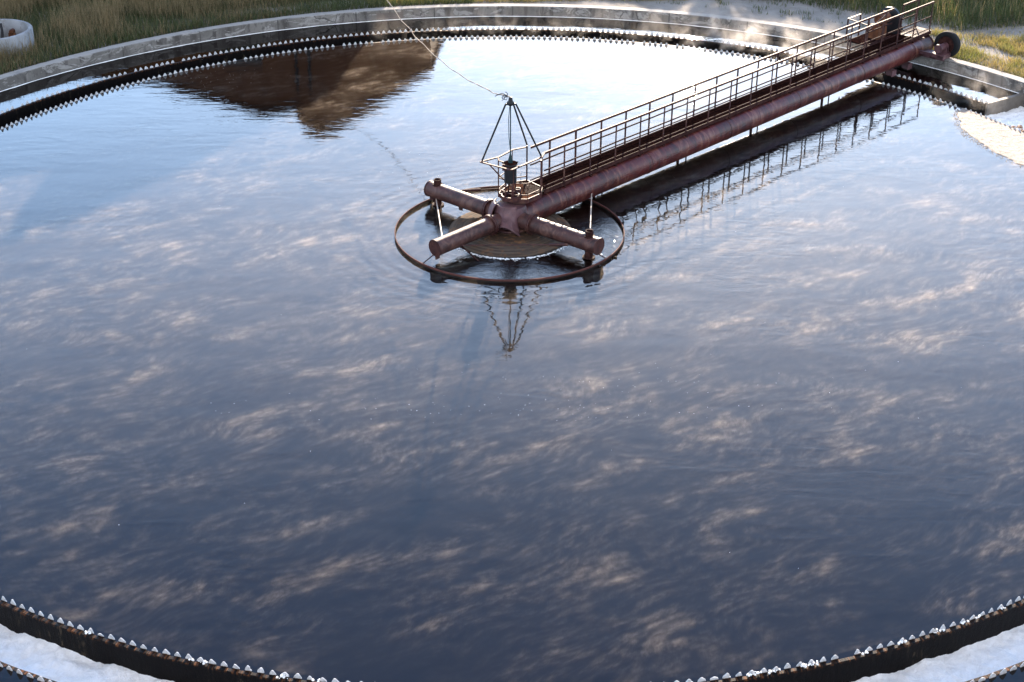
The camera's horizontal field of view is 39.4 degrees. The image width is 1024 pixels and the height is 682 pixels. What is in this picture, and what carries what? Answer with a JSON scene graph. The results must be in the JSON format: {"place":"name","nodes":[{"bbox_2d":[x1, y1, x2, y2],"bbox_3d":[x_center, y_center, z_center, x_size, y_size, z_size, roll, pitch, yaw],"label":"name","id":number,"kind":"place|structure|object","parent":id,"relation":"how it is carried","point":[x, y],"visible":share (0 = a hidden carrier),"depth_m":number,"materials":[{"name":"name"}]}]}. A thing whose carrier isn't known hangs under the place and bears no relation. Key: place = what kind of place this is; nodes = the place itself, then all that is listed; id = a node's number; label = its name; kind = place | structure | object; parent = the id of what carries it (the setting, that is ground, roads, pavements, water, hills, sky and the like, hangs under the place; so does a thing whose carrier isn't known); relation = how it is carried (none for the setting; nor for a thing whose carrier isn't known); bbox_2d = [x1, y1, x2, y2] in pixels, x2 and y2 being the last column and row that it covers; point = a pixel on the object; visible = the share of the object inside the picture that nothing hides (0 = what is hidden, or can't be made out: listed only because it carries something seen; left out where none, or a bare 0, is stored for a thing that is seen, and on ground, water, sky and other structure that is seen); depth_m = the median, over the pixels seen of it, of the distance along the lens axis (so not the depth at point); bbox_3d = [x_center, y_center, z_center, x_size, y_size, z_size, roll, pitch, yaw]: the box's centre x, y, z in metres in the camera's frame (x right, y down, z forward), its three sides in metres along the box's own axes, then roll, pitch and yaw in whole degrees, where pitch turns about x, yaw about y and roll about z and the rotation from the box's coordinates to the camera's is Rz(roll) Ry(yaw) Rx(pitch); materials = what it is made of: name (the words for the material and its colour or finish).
{"place":"outdoors","nodes":[
{"label":"outdoors","id":0,"kind":"place"},
{"bbox_2d":[0,0,472,74],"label":"grass","id":1,"kind":"structure","parent":0,"point":[201,22],"depth_m":54.88,"materials":[{"name":"green plant"}]},
{"bbox_2d":[0,0,1023,76],"bbox_3d":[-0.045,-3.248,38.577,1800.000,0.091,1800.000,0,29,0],"label":"ground","id":2,"kind":"structure","parent":0,"point":[738,8],"depth_m":56.32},
{"bbox_2d":[0,19,33,58],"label":"concrete well","id":3,"kind":"object","parent":2,"relation":"on","point":[13,30],"visible":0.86,"depth_m":51.84,"materials":[{"name":"white concrete"}]},
{"bbox_2d":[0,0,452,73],"bbox_3d":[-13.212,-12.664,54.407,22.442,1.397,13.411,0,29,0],"label":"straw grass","id":4,"kind":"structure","parent":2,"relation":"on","point":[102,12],"depth_m":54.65,"materials":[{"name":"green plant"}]},
{"bbox_2d":[0,4,1023,681],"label":"settling tank","id":5,"kind":"object","parent":2,"relation":"on","point":[892,658],"visible":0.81,"depth_m":50.18,"materials":[{"name":"concrete"}]},
{"bbox_2d":[0,37,1023,681],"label":"water","id":6,"kind":"structure","parent":5,"relation":"in","point":[596,475],"depth_m":31.83,"materials":[{"name":"blue liquid"}]},
{"bbox_2d":[0,16,1016,92],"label":"wall foam line","id":7,"kind":"object","parent":6,"relation":"on","point":[479,16],"visible":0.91,"depth_m":55.04,"materials":[{"name":"white"}]},
{"bbox_2d":[448,211,570,257],"bbox_3d":[-0.048,-2.382,39.048,3.440,1.690,3.440,0,29,0],"label":"concrete pedestal","id":8,"kind":"object","parent":6,"relation":"in","point":[512,251],"visible":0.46,"depth_m":37.84,"materials":[{"name":"brown concrete"}]},
{"bbox_2d":[456,246,566,259],"bbox_3d":[-0.017,-2.317,37.539,2.979,0.011,1.016,0,29,0],"label":"foam","id":9,"kind":"object","parent":6,"relation":"on","point":[515,258],"visible":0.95,"depth_m":37.35,"materials":[{"name":"white"}]},
{"bbox_2d":[84,607,1005,681],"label":"froth scraps","id":10,"kind":"object","parent":6,"relation":"on","point":[748,674],"visible":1,"depth_m":23.50,"materials":[{"name":"white liquid"}]},
{"bbox_2d":[953,110,1023,167],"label":"foam bubbles","id":11,"kind":"object","parent":6,"relation":"on","point":[973,138],"visible":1,"depth_m":45.08},
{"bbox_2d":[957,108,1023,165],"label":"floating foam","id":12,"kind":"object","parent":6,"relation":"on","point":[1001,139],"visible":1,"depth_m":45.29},
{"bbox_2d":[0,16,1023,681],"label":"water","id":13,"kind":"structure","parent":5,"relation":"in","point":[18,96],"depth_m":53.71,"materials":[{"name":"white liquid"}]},
{"bbox_2d":[394,0,960,282],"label":"rotating bridge","id":14,"kind":"structure","parent":5,"relation":"on","point":[527,206],"depth_m":41.93,"materials":[{"name":"red paint"}]},
{"bbox_2d":[387,0,509,99],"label":"power cable","id":15,"kind":"object","parent":14,"relation":"attached to","point":[505,95],"visible":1,"depth_m":41.40,"materials":[{"name":"black metal"}]},
{"bbox_2d":[987,106,1023,129],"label":"foam","id":16,"kind":"object","parent":5,"relation":"in","point":[1013,117],"visible":0.45,"depth_m":48.08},
{"bbox_2d":[1011,125,1023,131],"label":"foam clots","id":17,"kind":"object","parent":16,"relation":"on","point":[1020,127],"visible":0.16,"depth_m":46.99,"materials":[{"name":"white"}]},
{"bbox_2d":[368,0,687,6],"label":"grass","id":18,"kind":"structure","parent":0,"point":[481,1],"depth_m":57.63,"materials":[{"name":"green plant"}]},
{"bbox_2d":[636,0,1023,31],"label":"grass","id":19,"kind":"structure","parent":0,"point":[998,10],"depth_m":56.01,"materials":[{"name":"green plant"}]},
{"bbox_2d":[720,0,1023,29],"bbox_3d":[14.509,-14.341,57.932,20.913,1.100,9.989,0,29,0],"label":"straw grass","id":20,"kind":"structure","parent":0,"point":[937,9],"depth_m":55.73,"materials":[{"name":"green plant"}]},
{"bbox_2d":[929,21,1023,77],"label":"grass","id":21,"kind":"structure","parent":0,"point":[967,52],"depth_m":51.83,"materials":[{"name":"green plant"}]},
{"label":"channel water","id":22,"kind":"structure","parent":0,"visible":0},
{"bbox_2d":[0,624,1023,681],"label":"foam","id":23,"kind":"object","parent":22,"relation":"on","point":[58,663],"visible":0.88,"depth_m":24.30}
]}

